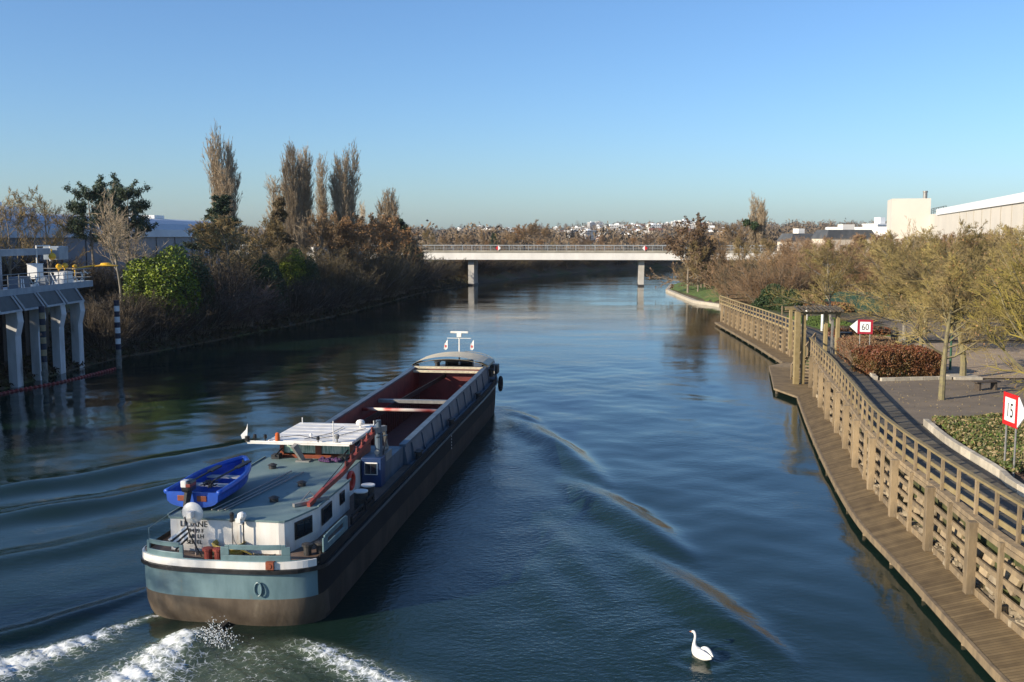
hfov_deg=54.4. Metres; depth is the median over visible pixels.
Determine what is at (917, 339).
stone kerb
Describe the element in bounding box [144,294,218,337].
thicket
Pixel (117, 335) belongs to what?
banded pole
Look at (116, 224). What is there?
pine tree
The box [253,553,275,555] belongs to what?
mooring rope
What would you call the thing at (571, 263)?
thicket
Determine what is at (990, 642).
boardwalk
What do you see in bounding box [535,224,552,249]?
bare tree
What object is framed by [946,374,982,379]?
stone kerb
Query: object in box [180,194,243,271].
fir tree
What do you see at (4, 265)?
thicket
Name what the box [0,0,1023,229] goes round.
sky
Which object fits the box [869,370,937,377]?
mulch bed
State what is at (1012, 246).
street tree
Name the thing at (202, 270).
laurel shrub
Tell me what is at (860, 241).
birch tree
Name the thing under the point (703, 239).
bare tree
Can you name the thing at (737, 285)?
thicket
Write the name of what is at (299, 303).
thicket
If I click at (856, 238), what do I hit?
birch tree
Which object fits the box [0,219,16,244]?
bare tree
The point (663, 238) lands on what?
bare tree
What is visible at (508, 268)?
thicket
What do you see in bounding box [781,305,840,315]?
rail fence
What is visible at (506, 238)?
bare tree
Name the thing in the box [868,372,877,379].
stone kerb
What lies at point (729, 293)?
thicket
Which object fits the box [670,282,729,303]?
grass bank
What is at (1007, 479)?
stone kerb
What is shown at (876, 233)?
birch tree
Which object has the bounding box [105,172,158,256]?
pine tree
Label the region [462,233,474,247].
bare tree
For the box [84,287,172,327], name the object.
thicket
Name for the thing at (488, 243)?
bare tree
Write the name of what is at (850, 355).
red shrub
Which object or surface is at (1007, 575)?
retaining wall
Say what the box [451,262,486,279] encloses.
thicket
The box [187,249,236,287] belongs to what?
thicket
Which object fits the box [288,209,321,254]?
bare tree
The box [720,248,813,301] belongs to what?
thicket
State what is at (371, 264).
thicket
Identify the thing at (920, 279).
street tree
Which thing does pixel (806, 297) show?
bank undergrowth
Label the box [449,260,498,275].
thicket
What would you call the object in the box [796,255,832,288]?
thicket
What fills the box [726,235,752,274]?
bare tree
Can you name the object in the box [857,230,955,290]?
thicket
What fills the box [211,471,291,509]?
boat pole
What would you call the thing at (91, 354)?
bank
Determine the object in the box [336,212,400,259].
tree
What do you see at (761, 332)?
retaining wall
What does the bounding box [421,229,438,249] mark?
bare tree
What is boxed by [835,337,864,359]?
red shrub
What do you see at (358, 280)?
thicket
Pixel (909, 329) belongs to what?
park path
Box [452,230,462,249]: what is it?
bare tree
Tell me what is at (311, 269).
laurel shrub
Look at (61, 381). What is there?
floating boom
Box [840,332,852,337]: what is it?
bench
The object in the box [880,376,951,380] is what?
stone kerb
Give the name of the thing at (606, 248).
thicket
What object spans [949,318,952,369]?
green lamp post
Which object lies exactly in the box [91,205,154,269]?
bare tree
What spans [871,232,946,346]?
street tree
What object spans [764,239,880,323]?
street tree
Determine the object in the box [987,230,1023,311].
street tree
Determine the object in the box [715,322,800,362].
boardwalk
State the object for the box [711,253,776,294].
thicket
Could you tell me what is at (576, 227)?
town building
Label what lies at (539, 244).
bare tree
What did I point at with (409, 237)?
orange tree
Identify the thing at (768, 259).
bare tree
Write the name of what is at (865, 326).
channel sign
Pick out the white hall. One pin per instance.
(1007, 210)
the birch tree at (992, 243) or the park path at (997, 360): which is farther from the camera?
the birch tree at (992, 243)
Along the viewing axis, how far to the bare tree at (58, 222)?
107.11 m
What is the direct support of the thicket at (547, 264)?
on the ground at (612, 265)
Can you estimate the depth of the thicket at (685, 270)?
184.50 m
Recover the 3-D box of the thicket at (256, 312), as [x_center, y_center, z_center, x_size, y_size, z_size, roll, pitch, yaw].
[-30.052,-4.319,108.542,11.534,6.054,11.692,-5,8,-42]
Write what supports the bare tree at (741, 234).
on the ground at (612, 265)
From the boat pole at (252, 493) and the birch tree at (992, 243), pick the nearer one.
the boat pole at (252, 493)
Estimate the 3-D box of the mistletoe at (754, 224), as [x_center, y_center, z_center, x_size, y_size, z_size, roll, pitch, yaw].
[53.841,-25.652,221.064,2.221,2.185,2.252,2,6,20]
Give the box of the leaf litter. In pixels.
[885,344,1023,415]
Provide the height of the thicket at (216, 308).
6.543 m
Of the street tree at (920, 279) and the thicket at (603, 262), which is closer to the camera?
the street tree at (920, 279)
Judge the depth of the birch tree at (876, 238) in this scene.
142.15 m
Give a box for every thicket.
[1,256,44,286]
[2,255,62,286]
[12,255,104,281]
[25,258,120,295]
[50,295,162,350]
[68,261,123,299]
[84,282,172,328]
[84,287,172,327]
[85,267,125,297]
[85,301,171,342]
[129,294,194,340]
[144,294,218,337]
[161,278,259,333]
[177,253,285,318]
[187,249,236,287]
[188,301,235,333]
[200,255,272,306]
[207,282,256,329]
[210,238,282,280]
[214,274,280,328]
[238,284,293,323]
[243,243,325,263]
[244,283,288,323]
[261,247,337,287]
[282,277,325,316]
[285,271,339,315]
[297,242,357,290]
[313,257,384,307]
[314,244,390,279]
[340,248,412,300]
[349,239,428,300]
[351,273,384,303]
[354,268,395,299]
[380,250,430,294]
[396,248,448,289]
[407,258,452,281]
[425,254,466,280]
[445,241,495,272]
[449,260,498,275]
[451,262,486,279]
[485,260,510,276]
[491,260,518,273]
[494,244,543,270]
[505,260,534,273]
[529,248,559,270]
[541,246,565,266]
[551,246,591,268]
[559,243,594,264]
[584,260,605,266]
[587,249,613,264]
[588,241,621,262]
[611,260,630,266]
[614,246,640,263]
[636,249,660,263]
[642,243,664,262]
[675,260,708,285]
[694,254,751,301]
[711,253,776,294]
[714,264,767,301]
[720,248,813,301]
[722,275,755,304]
[722,286,751,304]
[723,272,747,298]
[724,266,774,288]
[734,288,753,304]
[744,242,813,275]
[746,263,789,277]
[769,263,813,292]
[776,235,868,287]
[778,238,835,267]
[778,256,821,288]
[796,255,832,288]
[799,240,882,289]
[802,237,856,256]
[841,252,879,290]
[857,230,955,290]
[920,231,994,299]
[947,226,1000,245]
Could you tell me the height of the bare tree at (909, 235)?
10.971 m
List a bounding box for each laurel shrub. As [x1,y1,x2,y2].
[121,243,202,329]
[123,277,163,310]
[165,255,217,330]
[245,254,283,315]
[270,261,291,313]
[278,247,312,288]
[297,255,320,306]
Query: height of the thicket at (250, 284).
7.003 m
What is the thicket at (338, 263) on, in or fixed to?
on the ground at (612, 265)
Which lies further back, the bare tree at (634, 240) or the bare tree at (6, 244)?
the bare tree at (634, 240)
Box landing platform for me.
[769,362,812,397]
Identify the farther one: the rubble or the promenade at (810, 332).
the promenade at (810, 332)
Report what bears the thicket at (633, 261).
on the ground at (612, 265)
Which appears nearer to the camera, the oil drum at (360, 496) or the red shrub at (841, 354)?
the oil drum at (360, 496)
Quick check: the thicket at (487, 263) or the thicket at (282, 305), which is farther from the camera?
the thicket at (487, 263)
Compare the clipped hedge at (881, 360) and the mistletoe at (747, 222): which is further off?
the mistletoe at (747, 222)
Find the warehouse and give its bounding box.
[0,202,222,279]
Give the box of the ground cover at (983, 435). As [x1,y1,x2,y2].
[931,412,1023,473]
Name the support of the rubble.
on the boardwalk at (990, 642)
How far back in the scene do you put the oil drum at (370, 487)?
32.95 m
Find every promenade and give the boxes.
[722,305,834,352]
[816,353,1023,545]
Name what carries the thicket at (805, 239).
on the ground at (612, 265)
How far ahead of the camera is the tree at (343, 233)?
148.63 m
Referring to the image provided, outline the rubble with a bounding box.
[816,390,1023,627]
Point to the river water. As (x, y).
(634, 484)
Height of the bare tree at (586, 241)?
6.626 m
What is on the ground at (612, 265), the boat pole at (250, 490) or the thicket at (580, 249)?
the thicket at (580, 249)
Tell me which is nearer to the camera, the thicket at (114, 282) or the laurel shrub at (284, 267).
the thicket at (114, 282)
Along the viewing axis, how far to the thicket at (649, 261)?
332.32 m
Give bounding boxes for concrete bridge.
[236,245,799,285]
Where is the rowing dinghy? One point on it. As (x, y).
(184, 491)
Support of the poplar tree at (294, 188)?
on the ground at (612, 265)
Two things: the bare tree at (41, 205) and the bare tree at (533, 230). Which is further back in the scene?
the bare tree at (533, 230)
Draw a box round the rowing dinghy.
[164,455,250,511]
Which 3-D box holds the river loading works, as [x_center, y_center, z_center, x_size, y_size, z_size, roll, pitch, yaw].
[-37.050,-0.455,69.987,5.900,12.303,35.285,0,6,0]
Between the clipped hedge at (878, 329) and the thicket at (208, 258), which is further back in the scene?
the thicket at (208, 258)
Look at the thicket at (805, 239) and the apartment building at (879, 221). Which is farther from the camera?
the apartment building at (879, 221)
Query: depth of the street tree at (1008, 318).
38.59 m
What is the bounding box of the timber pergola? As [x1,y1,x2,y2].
[785,305,843,383]
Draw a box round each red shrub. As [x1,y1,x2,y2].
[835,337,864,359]
[842,343,874,364]
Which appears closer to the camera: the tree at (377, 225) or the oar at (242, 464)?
the oar at (242, 464)
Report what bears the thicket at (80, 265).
on the ground at (612, 265)
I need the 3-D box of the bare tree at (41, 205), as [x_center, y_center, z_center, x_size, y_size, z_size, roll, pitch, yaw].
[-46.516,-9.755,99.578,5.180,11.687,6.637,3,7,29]
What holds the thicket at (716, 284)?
on the ground at (612, 265)
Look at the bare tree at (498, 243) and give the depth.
338.27 m
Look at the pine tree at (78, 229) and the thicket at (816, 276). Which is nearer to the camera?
the pine tree at (78, 229)
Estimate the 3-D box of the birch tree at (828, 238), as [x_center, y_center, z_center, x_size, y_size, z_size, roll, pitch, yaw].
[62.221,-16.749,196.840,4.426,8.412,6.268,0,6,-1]
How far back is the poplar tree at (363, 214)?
183.59 m
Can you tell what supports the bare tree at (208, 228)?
on the ground at (612, 265)
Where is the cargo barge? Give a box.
[141,331,502,632]
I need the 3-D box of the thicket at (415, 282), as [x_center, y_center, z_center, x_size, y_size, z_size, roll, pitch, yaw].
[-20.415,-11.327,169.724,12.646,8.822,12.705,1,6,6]
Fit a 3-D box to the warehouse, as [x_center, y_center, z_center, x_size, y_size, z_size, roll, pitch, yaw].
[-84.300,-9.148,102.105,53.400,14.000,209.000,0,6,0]
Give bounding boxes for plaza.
[872,379,1023,423]
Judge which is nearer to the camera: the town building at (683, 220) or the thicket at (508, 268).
the thicket at (508, 268)
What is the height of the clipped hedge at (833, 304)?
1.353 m
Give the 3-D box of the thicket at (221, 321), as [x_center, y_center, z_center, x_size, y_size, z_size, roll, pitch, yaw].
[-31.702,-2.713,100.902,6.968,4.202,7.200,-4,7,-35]
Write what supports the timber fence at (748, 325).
on the boardwalk at (779, 356)
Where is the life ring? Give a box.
[347,470,355,490]
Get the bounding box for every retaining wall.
[727,307,818,370]
[823,377,1023,608]
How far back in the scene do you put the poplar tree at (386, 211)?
174.32 m
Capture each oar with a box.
[195,465,221,479]
[215,460,251,478]
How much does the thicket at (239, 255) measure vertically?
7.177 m
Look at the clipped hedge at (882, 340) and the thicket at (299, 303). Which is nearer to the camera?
the clipped hedge at (882, 340)
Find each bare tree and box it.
[0,186,39,276]
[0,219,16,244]
[1,193,47,262]
[12,185,73,274]
[30,200,92,266]
[84,183,168,300]
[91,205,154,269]
[182,214,274,277]
[228,216,295,271]
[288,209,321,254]
[302,204,358,262]
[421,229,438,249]
[437,233,450,248]
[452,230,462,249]
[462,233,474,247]
[477,227,489,249]
[485,239,490,249]
[489,233,500,249]
[501,231,517,248]
[508,224,536,249]
[508,232,522,248]
[519,219,545,249]
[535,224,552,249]
[535,239,545,249]
[570,236,578,248]
[578,235,596,249]
[595,235,605,248]
[611,235,620,246]
[628,236,639,244]
[640,234,655,249]
[656,235,665,248]
[676,240,713,291]
[687,236,718,286]
[709,230,729,258]
[711,248,731,278]
[717,218,751,266]
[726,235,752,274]
[745,238,777,267]
[757,248,783,270]
[897,215,922,256]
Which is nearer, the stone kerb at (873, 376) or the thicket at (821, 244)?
the stone kerb at (873, 376)
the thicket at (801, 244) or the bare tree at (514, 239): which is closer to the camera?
the thicket at (801, 244)
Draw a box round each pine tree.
[58,174,114,270]
[92,184,133,288]
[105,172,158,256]
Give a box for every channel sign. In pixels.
[850,320,872,344]
[1002,391,1023,476]
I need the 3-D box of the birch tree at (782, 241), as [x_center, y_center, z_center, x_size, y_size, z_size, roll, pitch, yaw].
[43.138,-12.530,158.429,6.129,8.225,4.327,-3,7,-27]
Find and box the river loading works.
[0,245,117,386]
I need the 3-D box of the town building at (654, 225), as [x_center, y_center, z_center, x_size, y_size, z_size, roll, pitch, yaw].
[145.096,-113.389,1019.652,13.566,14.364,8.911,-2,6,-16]
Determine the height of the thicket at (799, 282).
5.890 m
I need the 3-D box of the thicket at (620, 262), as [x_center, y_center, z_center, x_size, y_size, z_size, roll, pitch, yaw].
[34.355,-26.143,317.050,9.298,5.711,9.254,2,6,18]
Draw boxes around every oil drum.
[353,489,367,511]
[361,483,374,502]
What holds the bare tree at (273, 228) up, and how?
on the ground at (612, 265)
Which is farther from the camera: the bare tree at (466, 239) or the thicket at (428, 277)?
the bare tree at (466, 239)
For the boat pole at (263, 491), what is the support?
on the cargo barge
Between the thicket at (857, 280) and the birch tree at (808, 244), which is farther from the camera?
the birch tree at (808, 244)
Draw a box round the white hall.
[825,191,1023,279]
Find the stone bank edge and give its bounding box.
[666,284,720,307]
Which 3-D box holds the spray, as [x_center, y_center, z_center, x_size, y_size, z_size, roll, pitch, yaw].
[-7.956,7.582,26.152,2.130,0.707,0.936,1,6,8]
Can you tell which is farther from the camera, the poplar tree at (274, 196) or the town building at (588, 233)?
the town building at (588, 233)
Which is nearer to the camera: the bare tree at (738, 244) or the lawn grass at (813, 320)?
the lawn grass at (813, 320)
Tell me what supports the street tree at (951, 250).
on the ground at (612, 265)
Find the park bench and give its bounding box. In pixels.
[971,380,1000,390]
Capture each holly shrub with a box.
[751,283,787,309]
[776,289,805,312]
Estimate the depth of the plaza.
51.02 m
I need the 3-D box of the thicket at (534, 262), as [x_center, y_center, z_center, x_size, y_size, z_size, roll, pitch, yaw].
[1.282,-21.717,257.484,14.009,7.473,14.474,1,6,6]
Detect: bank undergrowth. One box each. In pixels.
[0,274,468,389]
[706,282,868,301]
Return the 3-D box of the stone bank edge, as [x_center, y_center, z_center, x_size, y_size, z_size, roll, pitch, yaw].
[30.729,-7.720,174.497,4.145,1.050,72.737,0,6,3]
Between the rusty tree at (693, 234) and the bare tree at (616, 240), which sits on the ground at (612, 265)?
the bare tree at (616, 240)
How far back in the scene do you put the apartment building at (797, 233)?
325.78 m
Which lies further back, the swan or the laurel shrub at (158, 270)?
the laurel shrub at (158, 270)
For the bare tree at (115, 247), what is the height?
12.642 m
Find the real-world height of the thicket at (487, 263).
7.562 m
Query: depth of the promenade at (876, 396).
38.34 m
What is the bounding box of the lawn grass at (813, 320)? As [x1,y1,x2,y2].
[787,315,890,335]
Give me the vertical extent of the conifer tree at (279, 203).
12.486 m
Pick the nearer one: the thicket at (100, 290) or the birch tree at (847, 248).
the thicket at (100, 290)
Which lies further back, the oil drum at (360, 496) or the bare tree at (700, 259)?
the bare tree at (700, 259)
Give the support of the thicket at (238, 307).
on the ground at (612, 265)
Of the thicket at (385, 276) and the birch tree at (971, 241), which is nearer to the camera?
the birch tree at (971, 241)
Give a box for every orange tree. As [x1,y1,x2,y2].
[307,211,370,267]
[317,218,376,274]
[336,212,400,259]
[363,215,421,261]
[395,223,422,261]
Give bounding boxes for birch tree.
[775,236,794,271]
[804,238,812,249]
[820,235,835,252]
[829,243,854,270]
[850,232,868,255]
[851,234,867,263]
[852,231,888,280]
[858,234,886,291]
[934,234,946,246]
[956,234,979,257]
[975,230,1006,280]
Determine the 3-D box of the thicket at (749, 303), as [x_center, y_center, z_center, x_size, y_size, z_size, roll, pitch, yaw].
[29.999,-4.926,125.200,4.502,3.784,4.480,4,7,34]
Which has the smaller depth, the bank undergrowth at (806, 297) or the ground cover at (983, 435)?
the ground cover at (983, 435)
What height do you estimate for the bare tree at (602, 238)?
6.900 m
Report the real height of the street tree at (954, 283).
8.134 m
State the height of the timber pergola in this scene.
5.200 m
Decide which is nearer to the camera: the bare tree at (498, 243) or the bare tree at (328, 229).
the bare tree at (328, 229)
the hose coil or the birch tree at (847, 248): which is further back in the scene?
the birch tree at (847, 248)
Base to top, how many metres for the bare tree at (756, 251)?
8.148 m
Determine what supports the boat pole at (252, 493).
on the cargo barge
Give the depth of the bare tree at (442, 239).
298.57 m
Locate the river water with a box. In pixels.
[0,264,995,681]
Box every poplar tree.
[199,119,242,261]
[257,174,282,255]
[279,137,306,250]
[294,144,317,257]
[313,152,331,245]
[328,139,361,248]
[357,200,368,241]
[374,187,402,262]
[746,192,768,263]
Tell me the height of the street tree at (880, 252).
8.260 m
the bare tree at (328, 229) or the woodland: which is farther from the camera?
the woodland
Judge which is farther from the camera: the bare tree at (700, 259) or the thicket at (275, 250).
the bare tree at (700, 259)
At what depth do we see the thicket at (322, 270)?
133.97 m
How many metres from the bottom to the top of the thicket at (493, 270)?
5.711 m
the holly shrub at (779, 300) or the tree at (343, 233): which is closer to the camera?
the holly shrub at (779, 300)
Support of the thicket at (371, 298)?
on the ground at (612, 265)
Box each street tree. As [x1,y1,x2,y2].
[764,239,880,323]
[817,230,929,316]
[828,236,942,343]
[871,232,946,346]
[880,229,981,332]
[884,219,1020,375]
[884,240,1010,399]
[948,235,1023,397]
[950,221,1023,323]
[965,224,1023,326]
[986,230,1023,314]
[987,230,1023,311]
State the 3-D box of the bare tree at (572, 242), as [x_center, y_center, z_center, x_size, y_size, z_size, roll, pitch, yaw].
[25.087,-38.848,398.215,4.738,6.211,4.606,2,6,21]
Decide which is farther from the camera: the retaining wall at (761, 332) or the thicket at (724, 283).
the thicket at (724, 283)
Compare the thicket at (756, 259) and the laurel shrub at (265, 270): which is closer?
the laurel shrub at (265, 270)
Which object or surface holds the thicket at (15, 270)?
on the ground at (612, 265)
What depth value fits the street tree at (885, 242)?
97.85 m
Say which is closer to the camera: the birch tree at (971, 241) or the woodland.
the birch tree at (971, 241)
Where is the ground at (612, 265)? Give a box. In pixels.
[0,227,1023,614]
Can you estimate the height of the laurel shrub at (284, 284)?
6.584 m
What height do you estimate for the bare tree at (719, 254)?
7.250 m
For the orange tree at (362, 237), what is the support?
on the ground at (612, 265)
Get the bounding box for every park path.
[870,317,1021,339]
[899,343,1023,377]
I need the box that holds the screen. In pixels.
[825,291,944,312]
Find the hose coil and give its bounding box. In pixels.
[211,539,251,554]
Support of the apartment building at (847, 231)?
on the ground at (612, 265)
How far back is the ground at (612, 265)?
104.45 m
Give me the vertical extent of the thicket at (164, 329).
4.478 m
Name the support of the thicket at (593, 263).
on the ground at (612, 265)
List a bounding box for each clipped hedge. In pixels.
[796,300,858,312]
[822,325,892,337]
[835,333,901,366]
[850,343,947,376]
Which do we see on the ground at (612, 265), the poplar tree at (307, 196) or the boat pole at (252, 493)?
the poplar tree at (307, 196)
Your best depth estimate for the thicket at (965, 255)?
126.41 m
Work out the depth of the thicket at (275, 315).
112.72 m
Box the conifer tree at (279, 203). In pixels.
[262,196,296,257]
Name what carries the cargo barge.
on the river water
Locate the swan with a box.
[690,630,712,660]
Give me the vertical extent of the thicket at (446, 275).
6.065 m
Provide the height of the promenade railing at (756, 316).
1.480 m
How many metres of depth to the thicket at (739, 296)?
125.46 m
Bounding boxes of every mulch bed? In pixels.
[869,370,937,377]
[938,426,1023,484]
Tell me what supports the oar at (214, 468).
on the rowing dinghy
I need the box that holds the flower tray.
[318,456,341,462]
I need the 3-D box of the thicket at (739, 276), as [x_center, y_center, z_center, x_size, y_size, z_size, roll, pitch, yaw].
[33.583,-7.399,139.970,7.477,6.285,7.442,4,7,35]
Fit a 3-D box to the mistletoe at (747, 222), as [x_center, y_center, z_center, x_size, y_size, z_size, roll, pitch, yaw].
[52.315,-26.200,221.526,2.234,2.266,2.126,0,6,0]
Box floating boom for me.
[0,367,115,394]
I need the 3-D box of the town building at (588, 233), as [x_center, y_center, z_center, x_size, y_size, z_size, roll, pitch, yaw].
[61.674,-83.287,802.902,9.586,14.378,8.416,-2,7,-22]
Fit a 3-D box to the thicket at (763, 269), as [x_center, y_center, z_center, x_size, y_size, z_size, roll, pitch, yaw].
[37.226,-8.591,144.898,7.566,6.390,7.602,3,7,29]
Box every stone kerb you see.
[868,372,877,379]
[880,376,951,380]
[885,336,918,341]
[923,419,1023,497]
[946,374,982,379]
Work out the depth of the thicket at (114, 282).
104.95 m
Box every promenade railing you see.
[719,294,752,305]
[719,295,806,341]
[808,337,1023,544]
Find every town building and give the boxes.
[571,226,582,231]
[581,229,595,241]
[587,222,595,228]
[612,223,623,230]
[646,223,660,231]
[677,219,691,223]
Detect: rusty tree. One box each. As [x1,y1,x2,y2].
[646,213,717,292]
[677,236,728,287]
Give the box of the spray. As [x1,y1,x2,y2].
[196,619,253,650]
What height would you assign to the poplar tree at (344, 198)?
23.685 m
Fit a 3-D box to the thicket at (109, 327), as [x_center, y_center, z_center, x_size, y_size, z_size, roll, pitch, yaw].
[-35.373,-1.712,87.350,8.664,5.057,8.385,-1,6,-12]
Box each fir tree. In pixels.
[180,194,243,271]
[396,218,427,262]
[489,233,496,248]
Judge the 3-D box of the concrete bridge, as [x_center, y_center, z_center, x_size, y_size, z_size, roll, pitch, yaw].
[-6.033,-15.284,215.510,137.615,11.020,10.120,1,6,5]
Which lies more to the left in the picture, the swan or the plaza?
the swan
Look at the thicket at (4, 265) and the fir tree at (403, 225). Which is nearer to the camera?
the thicket at (4, 265)
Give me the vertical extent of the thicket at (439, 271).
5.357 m
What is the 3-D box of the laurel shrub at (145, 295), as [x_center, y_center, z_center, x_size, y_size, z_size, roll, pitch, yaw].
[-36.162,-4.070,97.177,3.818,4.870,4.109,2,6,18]
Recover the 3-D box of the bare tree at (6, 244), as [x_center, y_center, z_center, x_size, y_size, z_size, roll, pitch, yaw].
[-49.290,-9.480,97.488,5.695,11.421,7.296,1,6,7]
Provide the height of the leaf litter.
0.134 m
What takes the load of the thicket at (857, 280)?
on the ground at (612, 265)
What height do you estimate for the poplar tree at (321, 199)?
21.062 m
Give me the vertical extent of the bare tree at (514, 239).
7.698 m
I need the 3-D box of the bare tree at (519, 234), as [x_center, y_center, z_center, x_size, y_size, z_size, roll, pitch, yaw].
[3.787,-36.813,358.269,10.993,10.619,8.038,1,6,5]
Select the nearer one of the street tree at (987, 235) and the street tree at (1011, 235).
the street tree at (1011, 235)
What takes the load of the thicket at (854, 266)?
on the ground at (612, 265)
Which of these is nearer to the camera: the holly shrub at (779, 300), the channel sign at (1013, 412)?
the channel sign at (1013, 412)
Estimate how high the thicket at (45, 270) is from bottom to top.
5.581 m
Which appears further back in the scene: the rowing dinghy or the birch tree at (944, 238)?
the birch tree at (944, 238)
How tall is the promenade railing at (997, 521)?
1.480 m
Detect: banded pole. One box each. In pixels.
[38,306,48,383]
[114,300,121,368]
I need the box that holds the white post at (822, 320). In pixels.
[821,314,823,330]
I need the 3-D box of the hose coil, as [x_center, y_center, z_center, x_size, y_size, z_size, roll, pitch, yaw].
[-7.806,5.782,27.915,1.205,0.342,0.924,0,6,0]
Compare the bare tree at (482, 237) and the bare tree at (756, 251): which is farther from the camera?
the bare tree at (482, 237)
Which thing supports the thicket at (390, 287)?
on the ground at (612, 265)
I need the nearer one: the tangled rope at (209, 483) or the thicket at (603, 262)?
the tangled rope at (209, 483)
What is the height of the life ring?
0.687 m
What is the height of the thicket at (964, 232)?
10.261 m
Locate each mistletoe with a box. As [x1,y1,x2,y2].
[742,219,750,226]
[750,221,758,229]
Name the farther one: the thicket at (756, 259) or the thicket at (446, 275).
the thicket at (446, 275)
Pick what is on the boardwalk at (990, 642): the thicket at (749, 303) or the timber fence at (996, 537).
the timber fence at (996, 537)
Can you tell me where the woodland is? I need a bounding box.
[233,218,886,249]
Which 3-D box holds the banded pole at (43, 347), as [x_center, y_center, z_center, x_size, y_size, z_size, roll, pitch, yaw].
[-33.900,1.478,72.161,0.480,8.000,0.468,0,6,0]
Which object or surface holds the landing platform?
on the ground at (612, 265)
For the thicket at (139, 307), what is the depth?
91.78 m
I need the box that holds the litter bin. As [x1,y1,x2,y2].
[891,327,898,340]
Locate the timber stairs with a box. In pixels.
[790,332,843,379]
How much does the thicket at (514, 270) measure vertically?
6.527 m
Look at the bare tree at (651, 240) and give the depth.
426.98 m
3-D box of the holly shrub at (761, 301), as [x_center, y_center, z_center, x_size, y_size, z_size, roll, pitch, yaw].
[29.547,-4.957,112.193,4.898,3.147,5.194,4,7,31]
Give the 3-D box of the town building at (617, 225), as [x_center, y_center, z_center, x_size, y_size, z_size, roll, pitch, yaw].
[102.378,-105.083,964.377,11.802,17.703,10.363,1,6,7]
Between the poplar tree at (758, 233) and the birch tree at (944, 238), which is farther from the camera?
the poplar tree at (758, 233)
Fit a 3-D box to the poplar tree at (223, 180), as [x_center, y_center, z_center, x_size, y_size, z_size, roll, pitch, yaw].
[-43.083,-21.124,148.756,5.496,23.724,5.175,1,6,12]
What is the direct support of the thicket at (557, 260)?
on the ground at (612, 265)
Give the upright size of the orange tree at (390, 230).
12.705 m
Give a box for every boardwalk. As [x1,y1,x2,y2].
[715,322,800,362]
[797,391,1023,681]
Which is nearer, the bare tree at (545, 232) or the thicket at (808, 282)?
the thicket at (808, 282)
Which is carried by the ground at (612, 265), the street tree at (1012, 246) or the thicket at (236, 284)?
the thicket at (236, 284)
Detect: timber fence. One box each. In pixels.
[720,304,800,356]
[808,356,1023,638]
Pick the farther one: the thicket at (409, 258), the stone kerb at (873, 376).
the thicket at (409, 258)
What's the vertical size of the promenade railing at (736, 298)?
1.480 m
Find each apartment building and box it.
[777,229,813,250]
[812,224,873,255]
[862,217,886,226]
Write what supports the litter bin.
on the ground at (612, 265)
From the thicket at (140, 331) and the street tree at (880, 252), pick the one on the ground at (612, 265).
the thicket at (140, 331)
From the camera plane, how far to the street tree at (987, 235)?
92.65 m
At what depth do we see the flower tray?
34.92 m
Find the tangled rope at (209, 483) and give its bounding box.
[200,479,218,487]
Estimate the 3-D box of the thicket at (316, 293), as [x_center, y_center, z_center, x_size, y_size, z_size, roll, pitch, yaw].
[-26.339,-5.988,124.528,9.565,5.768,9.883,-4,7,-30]
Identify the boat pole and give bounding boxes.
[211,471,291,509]
[218,476,288,510]
[224,472,303,509]
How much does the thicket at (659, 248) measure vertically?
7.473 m
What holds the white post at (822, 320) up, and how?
on the lawn
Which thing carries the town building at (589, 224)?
on the ground at (612, 265)
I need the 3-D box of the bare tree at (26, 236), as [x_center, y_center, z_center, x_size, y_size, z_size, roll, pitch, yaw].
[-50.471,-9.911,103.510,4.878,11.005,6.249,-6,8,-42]

